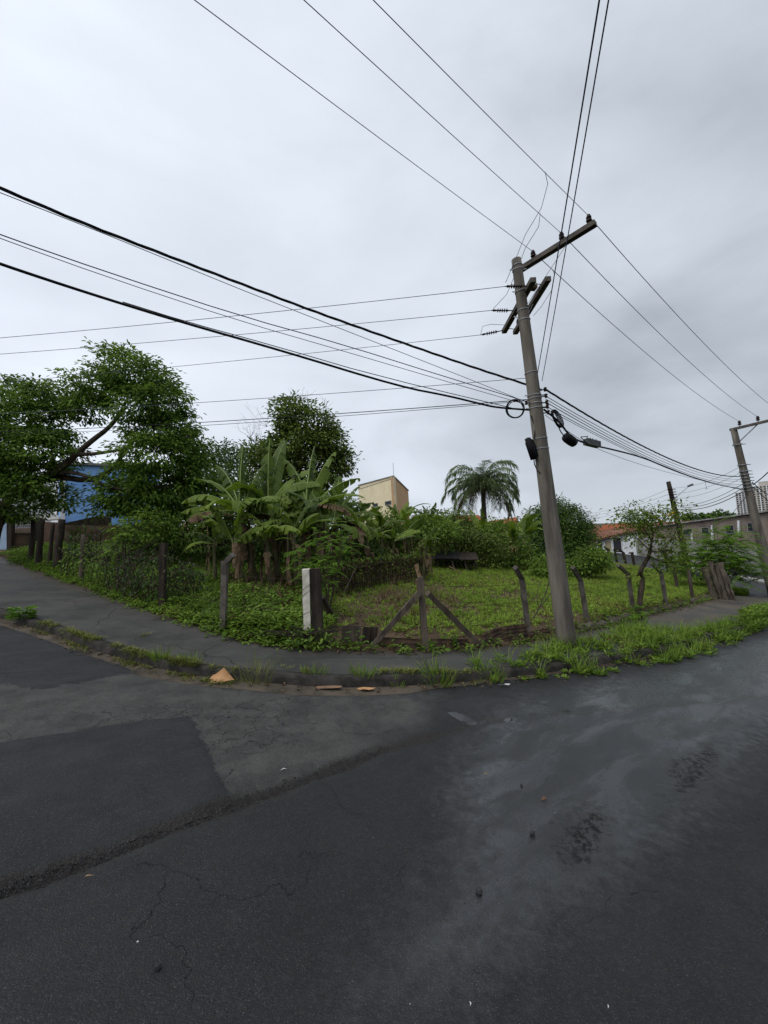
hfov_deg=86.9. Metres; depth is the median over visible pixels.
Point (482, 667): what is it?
grass tuft
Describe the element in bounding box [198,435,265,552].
tall shrub
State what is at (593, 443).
amplifier box
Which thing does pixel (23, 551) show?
undergrowth
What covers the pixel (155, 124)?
sky
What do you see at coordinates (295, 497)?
banana plant
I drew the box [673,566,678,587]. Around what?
fence post
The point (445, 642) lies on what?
corrugated sheet
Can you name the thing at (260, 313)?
overhead wire
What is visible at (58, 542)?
fence post
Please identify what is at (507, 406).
cable coil
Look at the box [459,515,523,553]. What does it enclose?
shrub
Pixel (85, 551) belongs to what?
vine tangle
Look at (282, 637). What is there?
seedling
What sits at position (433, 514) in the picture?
banana plant
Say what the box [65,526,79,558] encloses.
maize plant
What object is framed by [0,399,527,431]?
overhead wire
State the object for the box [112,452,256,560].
tall shrub
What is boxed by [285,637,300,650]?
seedling
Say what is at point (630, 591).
fence post
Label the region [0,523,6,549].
boundary wall
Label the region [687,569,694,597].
fence post
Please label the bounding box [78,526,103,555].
maize plant
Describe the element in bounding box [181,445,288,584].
banana plant
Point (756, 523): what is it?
utility pole
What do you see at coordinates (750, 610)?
weed clump
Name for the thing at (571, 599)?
fence wire
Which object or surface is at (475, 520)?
banana plant
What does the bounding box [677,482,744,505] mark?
overhead wire
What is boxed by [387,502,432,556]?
banana plant
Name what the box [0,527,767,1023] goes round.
road
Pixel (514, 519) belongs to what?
house
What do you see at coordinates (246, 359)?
overhead wire
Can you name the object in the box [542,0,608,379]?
overhead wire
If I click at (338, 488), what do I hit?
banana plant
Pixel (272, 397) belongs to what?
overhead wire
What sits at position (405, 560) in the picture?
stick fence
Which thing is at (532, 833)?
stone
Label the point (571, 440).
splice closure
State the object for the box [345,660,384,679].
grass tuft
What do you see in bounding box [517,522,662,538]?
terrain
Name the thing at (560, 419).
cable coil
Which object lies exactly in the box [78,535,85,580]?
fence post
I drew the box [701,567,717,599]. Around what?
old sleeper
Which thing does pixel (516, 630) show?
corrugated sheet
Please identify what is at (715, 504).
overhead wire
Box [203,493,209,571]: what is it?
bamboo pole
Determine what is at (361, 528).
banana plant
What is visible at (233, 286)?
overhead wire
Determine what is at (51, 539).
fence post
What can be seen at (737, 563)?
feathery shrub
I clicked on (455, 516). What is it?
shrub
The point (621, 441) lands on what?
overhead wire
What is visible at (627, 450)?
overhead wire
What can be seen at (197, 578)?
wild grass
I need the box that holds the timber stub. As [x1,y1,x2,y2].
[414,564,420,602]
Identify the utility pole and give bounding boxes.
[481,214,596,648]
[666,481,693,571]
[729,416,767,594]
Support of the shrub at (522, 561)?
on the lot ground at (390, 633)
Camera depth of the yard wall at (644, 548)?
41.04 m
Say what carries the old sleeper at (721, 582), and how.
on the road
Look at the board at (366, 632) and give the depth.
7.13 m
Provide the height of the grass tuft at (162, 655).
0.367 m
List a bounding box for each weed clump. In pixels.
[730,586,749,595]
[737,602,767,630]
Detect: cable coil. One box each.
[505,399,524,417]
[551,409,563,427]
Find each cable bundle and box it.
[0,186,540,388]
[544,388,742,476]
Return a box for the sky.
[0,0,767,527]
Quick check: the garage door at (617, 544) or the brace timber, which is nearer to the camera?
the brace timber
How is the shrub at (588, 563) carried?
on the lot ground at (390, 633)
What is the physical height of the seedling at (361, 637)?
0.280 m
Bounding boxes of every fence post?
[28,520,35,560]
[34,519,44,563]
[47,524,54,566]
[52,519,65,569]
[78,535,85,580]
[116,549,119,591]
[158,543,167,609]
[219,552,235,632]
[302,568,311,636]
[310,568,322,647]
[417,577,428,650]
[512,565,530,634]
[570,565,589,621]
[613,549,617,561]
[616,564,635,610]
[619,549,626,563]
[630,552,635,564]
[650,562,668,604]
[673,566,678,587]
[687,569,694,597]
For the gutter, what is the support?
on the road
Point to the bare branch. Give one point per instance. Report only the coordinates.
(539, 607)
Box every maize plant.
[54,528,77,560]
[64,528,76,557]
[65,524,85,557]
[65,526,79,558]
[76,524,94,555]
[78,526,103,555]
[86,531,98,557]
[88,526,105,555]
[91,526,105,554]
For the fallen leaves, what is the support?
on the lot ground at (390, 633)
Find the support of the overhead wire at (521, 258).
attached to the utility pole at (537, 447)
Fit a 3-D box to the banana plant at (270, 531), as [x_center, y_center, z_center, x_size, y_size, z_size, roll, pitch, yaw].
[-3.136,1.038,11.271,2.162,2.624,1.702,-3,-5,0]
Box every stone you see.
[154,963,160,971]
[476,887,482,895]
[530,830,534,836]
[586,622,595,629]
[597,620,606,626]
[605,617,614,624]
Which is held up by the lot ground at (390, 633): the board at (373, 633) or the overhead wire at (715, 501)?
the board at (373, 633)
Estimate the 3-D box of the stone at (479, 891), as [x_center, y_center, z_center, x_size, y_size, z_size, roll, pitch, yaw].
[0.579,2.306,2.466,0.041,0.038,0.036,-3,-5,0]
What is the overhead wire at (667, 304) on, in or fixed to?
attached to the utility pole at (537, 447)
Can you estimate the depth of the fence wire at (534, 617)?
8.42 m
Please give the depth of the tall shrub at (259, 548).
16.20 m
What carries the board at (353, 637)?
on the lot ground at (390, 633)
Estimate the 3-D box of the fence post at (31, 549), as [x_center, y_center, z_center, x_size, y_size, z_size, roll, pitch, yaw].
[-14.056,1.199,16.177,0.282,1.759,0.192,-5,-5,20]
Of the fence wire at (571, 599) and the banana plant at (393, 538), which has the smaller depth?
the fence wire at (571, 599)
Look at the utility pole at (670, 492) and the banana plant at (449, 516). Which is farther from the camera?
the utility pole at (670, 492)
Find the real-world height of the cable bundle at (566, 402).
0.832 m
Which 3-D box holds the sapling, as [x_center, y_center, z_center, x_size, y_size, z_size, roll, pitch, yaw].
[6.622,2.723,10.577,0.588,0.555,0.687,-2,-5,-11]
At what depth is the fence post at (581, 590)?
10.10 m
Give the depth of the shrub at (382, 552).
15.82 m
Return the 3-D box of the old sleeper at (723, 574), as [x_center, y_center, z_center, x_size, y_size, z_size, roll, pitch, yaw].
[14.848,3.041,17.671,0.215,1.716,0.571,-3,-5,0]
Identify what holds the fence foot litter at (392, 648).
on the sidewalk
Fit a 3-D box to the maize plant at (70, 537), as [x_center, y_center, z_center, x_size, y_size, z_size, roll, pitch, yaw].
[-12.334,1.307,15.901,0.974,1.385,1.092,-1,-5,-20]
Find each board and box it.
[341,625,361,643]
[362,627,370,643]
[369,627,377,643]
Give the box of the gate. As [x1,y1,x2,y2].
[6,518,42,549]
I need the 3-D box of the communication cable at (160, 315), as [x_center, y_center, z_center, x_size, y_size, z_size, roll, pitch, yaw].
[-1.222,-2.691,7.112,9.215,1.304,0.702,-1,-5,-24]
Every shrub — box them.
[98,504,209,561]
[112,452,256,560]
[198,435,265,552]
[217,513,333,568]
[256,489,387,562]
[276,518,363,613]
[327,534,390,573]
[364,508,462,566]
[410,506,491,547]
[429,522,513,569]
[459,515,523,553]
[468,519,542,568]
[522,552,566,578]
[565,543,625,578]
[574,516,605,554]
[638,515,767,591]
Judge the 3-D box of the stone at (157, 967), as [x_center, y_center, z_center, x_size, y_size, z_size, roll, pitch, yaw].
[-1.077,2.166,1.931,0.029,0.030,0.027,-3,-5,0]
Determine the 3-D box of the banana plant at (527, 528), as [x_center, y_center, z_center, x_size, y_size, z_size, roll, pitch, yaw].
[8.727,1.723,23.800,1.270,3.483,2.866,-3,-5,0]
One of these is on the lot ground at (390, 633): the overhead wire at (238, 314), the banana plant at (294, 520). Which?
the banana plant at (294, 520)
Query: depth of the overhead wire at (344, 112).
5.51 m
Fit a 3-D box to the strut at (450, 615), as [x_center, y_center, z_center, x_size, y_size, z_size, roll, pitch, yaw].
[1.309,1.980,7.357,1.254,1.228,0.150,0,-5,-29]
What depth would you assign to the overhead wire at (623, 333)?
11.72 m
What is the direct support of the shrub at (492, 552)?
on the lot ground at (390, 633)
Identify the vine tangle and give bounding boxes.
[54,539,129,590]
[91,533,215,607]
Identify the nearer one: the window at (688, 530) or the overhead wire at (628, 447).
the overhead wire at (628, 447)
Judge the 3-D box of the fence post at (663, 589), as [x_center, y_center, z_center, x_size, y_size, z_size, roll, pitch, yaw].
[9.485,2.511,14.003,0.896,1.635,0.183,0,-5,-34]
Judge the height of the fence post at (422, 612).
1.376 m
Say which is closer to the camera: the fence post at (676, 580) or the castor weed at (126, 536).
the castor weed at (126, 536)
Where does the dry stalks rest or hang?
on the lot ground at (390, 633)
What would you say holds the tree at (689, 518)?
on the terrain at (600, 524)
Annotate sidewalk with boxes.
[0,557,767,673]
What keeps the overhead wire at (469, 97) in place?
attached to the utility pole at (537, 447)
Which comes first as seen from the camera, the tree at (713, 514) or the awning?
the awning
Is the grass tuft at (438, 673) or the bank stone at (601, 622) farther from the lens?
the bank stone at (601, 622)
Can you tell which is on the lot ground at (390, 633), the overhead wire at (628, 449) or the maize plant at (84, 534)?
the maize plant at (84, 534)
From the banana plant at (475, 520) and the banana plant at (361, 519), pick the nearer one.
the banana plant at (361, 519)
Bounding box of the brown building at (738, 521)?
[648,510,767,546]
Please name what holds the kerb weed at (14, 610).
on the kerb at (294, 678)
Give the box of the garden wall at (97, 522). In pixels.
[43,516,160,545]
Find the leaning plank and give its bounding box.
[343,566,356,593]
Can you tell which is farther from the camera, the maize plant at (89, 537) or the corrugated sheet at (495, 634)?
the maize plant at (89, 537)
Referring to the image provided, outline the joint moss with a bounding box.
[24,619,485,686]
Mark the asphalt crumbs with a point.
(28, 884)
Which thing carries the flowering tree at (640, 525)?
on the lot ground at (390, 633)
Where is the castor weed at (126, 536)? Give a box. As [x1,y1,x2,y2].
[95,524,138,588]
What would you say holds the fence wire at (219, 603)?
attached to the fence post at (81, 553)
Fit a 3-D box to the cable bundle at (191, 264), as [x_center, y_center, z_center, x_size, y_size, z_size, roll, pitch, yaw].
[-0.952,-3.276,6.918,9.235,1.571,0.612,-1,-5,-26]
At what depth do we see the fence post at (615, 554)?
33.80 m
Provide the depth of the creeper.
6.78 m
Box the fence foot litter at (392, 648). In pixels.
[0,554,713,655]
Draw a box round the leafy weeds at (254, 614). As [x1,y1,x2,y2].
[215,579,311,638]
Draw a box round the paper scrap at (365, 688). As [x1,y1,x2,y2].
[357,687,373,689]
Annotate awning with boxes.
[20,514,59,522]
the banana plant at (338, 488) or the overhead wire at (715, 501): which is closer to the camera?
the banana plant at (338, 488)
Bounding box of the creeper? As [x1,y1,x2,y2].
[246,622,352,651]
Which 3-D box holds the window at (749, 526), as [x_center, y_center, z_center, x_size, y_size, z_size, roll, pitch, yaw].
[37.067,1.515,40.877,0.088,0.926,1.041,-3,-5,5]
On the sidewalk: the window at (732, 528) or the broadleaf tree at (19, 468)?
the broadleaf tree at (19, 468)
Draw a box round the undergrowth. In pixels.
[0,540,340,638]
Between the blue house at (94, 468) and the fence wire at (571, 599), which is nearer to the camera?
the fence wire at (571, 599)
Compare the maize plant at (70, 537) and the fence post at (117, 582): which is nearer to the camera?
the fence post at (117, 582)
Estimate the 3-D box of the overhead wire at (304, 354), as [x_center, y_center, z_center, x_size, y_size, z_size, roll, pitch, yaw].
[-0.702,-2.686,7.477,7.044,1.211,0.285,-1,-5,-20]
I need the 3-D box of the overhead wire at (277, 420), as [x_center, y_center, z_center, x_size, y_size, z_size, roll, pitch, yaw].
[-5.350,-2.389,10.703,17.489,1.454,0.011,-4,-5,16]
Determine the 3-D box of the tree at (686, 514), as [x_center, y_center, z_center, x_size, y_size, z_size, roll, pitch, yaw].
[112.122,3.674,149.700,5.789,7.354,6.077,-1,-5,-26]
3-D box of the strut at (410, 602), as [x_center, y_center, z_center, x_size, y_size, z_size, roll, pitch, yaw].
[0.196,1.896,7.098,0.962,0.963,0.146,-3,-5,0]
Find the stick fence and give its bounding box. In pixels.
[321,552,433,597]
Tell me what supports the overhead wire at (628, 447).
attached to the utility pole at (537, 447)
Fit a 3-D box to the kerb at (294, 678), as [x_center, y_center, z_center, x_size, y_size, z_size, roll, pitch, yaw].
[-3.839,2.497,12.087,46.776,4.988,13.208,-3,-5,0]
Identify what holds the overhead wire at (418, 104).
attached to the utility pole at (537, 447)
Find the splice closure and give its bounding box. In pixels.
[559,428,577,446]
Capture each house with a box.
[0,484,51,528]
[51,462,159,524]
[488,517,516,550]
[597,523,627,533]
[597,525,637,554]
[638,520,692,537]
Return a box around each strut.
[370,591,420,646]
[425,590,484,647]
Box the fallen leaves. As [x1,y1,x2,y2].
[209,567,302,628]
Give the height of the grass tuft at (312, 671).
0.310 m
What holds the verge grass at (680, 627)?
on the sidewalk
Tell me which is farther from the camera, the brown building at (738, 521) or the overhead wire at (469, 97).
the brown building at (738, 521)
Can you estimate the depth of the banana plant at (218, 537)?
11.98 m
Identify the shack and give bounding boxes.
[431,550,478,571]
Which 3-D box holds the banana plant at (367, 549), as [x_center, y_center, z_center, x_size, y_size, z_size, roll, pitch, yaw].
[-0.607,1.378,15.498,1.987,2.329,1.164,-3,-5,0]
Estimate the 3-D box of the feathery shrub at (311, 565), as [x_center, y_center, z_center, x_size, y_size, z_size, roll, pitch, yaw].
[-1.356,1.198,8.978,2.012,2.195,1.308,-2,-5,-17]
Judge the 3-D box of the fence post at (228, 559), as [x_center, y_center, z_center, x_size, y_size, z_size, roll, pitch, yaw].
[-2.879,1.541,7.471,0.383,1.589,0.159,-5,-5,19]
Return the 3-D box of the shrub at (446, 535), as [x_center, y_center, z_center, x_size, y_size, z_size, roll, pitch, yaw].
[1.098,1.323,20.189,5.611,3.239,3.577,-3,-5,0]
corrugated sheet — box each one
[379,637,421,648]
[430,639,467,647]
[482,626,502,643]
[502,624,528,641]
[528,628,549,638]
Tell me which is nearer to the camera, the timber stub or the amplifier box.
the timber stub
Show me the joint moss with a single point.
(176, 660)
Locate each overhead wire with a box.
[0,192,515,397]
[0,234,524,400]
[0,238,523,403]
[0,335,477,382]
[0,378,524,413]
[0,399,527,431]
[0,400,527,434]
[2,286,504,337]
[5,310,490,353]
[123,302,510,407]
[194,0,531,250]
[304,0,560,232]
[373,0,587,214]
[493,217,539,308]
[505,172,547,282]
[535,253,734,418]
[537,0,599,374]
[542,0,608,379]
[545,395,742,479]
[545,415,746,491]
[546,399,725,480]
[547,409,736,487]
[549,404,740,484]
[550,408,730,485]
[570,243,757,416]
[597,225,767,402]
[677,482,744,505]
[681,486,745,507]
[682,489,746,509]
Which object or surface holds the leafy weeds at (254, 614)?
on the lot ground at (390, 633)
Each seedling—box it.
[221,628,236,640]
[270,630,284,641]
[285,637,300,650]
[344,629,364,646]
[421,641,434,651]
[442,634,459,647]
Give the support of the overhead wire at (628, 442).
attached to the utility pole at (537, 447)
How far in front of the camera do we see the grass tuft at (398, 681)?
5.65 m
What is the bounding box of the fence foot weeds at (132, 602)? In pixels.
[7,551,714,654]
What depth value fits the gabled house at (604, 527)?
61.86 m
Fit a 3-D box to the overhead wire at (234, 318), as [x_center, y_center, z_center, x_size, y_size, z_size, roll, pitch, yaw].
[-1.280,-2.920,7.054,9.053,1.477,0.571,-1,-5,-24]
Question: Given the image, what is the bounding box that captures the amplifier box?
[580,436,600,447]
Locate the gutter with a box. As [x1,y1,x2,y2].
[0,618,747,695]
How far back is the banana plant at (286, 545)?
15.10 m
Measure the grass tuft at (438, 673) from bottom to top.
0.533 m
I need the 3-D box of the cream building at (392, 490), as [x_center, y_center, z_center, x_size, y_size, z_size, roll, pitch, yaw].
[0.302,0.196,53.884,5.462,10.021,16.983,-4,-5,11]
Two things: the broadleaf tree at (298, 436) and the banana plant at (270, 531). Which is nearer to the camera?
the banana plant at (270, 531)
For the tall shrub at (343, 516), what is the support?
on the lot ground at (390, 633)
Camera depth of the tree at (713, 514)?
148.46 m
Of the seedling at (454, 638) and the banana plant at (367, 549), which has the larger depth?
the banana plant at (367, 549)
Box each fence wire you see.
[58,550,301,609]
[63,530,277,578]
[424,575,662,586]
[424,595,663,628]
[461,585,663,606]
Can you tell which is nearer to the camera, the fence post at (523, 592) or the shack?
the fence post at (523, 592)
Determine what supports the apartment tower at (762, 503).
on the terrain at (600, 524)
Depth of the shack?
19.88 m
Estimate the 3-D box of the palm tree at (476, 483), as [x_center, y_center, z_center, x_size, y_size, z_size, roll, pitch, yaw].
[8.638,-0.395,35.662,7.250,8.414,7.221,-3,-5,0]
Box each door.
[604,540,612,551]
[612,537,622,552]
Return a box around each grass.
[26,541,301,632]
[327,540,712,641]
[461,599,767,680]
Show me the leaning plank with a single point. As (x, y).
(349, 580)
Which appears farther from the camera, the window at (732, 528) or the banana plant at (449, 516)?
the window at (732, 528)
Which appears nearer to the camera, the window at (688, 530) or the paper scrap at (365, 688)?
the paper scrap at (365, 688)
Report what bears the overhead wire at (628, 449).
attached to the utility pole at (537, 447)
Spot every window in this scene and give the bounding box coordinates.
[683,529,692,534]
[701,527,709,534]
[725,525,734,533]
[747,522,752,531]
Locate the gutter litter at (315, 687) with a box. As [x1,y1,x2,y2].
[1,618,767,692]
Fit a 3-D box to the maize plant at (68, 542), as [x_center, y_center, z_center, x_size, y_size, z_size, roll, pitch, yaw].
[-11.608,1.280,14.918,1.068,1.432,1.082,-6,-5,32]
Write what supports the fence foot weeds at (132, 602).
on the sidewalk
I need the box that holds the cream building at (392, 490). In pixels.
[358,467,409,527]
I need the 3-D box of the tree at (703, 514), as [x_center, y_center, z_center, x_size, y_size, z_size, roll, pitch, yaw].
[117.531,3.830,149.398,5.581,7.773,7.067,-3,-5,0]
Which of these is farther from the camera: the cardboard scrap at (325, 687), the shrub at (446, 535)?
the shrub at (446, 535)
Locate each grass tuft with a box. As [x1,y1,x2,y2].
[144,642,176,662]
[175,650,202,661]
[230,648,282,685]
[300,663,329,675]
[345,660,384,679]
[390,672,406,686]
[416,649,460,687]
[467,652,508,683]
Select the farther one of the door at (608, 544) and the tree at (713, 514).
the tree at (713, 514)
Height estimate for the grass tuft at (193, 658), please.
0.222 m
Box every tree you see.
[0,336,223,538]
[230,389,362,500]
[440,459,520,538]
[512,491,600,562]
[599,496,709,611]
[680,512,696,518]
[680,515,698,520]
[696,512,711,519]
[704,511,718,518]
[710,509,728,515]
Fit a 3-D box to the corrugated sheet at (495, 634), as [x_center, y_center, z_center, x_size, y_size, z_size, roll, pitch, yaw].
[2.107,2.394,7.856,0.533,0.271,0.089,0,-5,-32]
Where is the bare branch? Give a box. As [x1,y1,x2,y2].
[533,579,550,618]
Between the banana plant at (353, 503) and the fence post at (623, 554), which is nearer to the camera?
the banana plant at (353, 503)
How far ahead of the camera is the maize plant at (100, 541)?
15.96 m
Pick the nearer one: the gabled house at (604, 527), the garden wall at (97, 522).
the garden wall at (97, 522)
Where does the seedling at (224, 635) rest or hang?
on the sidewalk
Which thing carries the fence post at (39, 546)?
on the lot ground at (390, 633)
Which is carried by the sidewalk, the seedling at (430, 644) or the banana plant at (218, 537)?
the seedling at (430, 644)
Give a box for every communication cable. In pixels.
[0,262,528,410]
[543,409,745,489]
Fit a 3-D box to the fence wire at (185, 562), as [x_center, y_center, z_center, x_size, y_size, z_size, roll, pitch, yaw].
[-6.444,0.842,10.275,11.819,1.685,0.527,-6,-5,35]
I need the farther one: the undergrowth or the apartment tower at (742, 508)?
the apartment tower at (742, 508)
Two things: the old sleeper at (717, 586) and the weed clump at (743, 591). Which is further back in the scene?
the weed clump at (743, 591)
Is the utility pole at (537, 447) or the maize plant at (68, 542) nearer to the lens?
the utility pole at (537, 447)
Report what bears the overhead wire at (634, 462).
attached to the utility pole at (756, 523)
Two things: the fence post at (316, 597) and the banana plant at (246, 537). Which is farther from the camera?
the banana plant at (246, 537)
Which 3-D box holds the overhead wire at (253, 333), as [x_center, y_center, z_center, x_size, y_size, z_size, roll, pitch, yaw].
[-7.137,-4.393,10.475,19.294,0.845,0.012,-4,-5,7]
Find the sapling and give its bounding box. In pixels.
[621,605,651,626]
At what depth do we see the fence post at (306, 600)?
6.94 m
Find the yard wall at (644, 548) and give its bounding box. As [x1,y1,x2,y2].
[635,537,761,571]
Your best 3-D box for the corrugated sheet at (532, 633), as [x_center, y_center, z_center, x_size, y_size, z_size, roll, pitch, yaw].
[3.315,2.587,8.600,0.758,0.196,0.086,0,-6,-37]
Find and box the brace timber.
[322,595,338,621]
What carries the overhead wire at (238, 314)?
attached to the utility pole at (537, 447)
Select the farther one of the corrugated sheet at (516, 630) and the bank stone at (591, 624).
the bank stone at (591, 624)
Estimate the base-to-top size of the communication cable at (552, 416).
0.953 m
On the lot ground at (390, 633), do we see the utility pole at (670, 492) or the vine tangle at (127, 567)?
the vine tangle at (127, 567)
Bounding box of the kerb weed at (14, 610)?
[3,605,37,619]
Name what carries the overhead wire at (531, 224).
attached to the utility pole at (537, 447)
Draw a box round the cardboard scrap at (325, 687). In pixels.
[316,685,341,688]
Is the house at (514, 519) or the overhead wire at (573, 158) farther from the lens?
the house at (514, 519)
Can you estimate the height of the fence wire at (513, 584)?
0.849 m
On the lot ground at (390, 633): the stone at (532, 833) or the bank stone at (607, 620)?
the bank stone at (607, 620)
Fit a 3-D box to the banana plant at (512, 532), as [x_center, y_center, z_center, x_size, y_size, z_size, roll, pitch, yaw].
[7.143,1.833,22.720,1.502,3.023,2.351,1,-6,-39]
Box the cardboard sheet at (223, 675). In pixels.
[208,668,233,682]
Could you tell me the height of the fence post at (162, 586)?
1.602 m
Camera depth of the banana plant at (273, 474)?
13.02 m
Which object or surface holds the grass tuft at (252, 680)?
on the road
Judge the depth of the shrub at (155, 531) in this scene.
14.38 m
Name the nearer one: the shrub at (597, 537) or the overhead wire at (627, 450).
the overhead wire at (627, 450)
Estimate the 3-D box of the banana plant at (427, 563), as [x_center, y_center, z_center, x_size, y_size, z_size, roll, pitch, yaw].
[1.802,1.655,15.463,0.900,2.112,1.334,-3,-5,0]
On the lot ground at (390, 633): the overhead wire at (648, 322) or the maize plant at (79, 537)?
the maize plant at (79, 537)
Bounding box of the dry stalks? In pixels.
[321,572,462,624]
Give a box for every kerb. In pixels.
[0,608,764,686]
[692,568,764,583]
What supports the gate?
on the lot ground at (390, 633)
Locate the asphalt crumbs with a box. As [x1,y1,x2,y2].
[0,746,389,898]
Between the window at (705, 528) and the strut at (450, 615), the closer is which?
the strut at (450, 615)
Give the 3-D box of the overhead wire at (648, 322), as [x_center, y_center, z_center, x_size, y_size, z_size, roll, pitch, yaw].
[11.228,-5.310,14.428,19.054,1.007,0.014,1,-6,-38]
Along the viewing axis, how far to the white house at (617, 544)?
49.38 m
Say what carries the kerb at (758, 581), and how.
on the road
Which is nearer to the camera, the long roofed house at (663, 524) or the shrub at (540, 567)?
the shrub at (540, 567)
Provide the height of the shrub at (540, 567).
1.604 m
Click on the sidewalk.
(62, 602)
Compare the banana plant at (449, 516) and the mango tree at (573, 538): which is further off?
the mango tree at (573, 538)
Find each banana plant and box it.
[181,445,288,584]
[186,517,235,582]
[198,502,280,583]
[223,439,319,581]
[242,505,312,586]
[244,481,292,570]
[261,446,363,568]
[267,503,335,588]
[278,490,331,586]
[296,476,379,577]
[312,486,363,566]
[348,519,392,573]
[349,506,382,562]
[358,506,405,566]
[376,527,420,573]
[378,510,423,566]
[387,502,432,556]
[419,502,452,550]
[420,528,440,579]
[429,513,463,565]
[469,507,505,560]
[497,517,526,565]
[517,513,542,567]
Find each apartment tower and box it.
[735,490,748,513]
[752,481,767,510]
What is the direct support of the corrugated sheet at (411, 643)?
on the lot ground at (390, 633)
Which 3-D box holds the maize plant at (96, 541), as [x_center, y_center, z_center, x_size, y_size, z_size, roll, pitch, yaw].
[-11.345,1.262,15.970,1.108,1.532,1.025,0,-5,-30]
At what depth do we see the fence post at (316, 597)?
6.95 m
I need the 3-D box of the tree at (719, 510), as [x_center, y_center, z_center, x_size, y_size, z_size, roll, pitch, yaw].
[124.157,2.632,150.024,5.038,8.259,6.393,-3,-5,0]
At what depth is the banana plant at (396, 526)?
18.80 m
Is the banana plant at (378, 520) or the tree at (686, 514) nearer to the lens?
the banana plant at (378, 520)
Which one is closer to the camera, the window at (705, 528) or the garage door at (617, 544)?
the window at (705, 528)
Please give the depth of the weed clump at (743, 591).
19.77 m
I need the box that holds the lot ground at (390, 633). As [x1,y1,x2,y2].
[0,529,708,650]
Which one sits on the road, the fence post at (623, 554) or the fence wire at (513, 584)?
the fence post at (623, 554)
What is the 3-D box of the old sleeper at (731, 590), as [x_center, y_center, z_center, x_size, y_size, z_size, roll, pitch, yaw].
[15.041,3.237,17.652,0.200,1.393,0.832,-4,-5,10]
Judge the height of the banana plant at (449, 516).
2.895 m
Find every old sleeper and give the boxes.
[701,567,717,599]
[707,561,721,598]
[713,564,728,599]
[716,562,732,599]
[725,570,737,600]

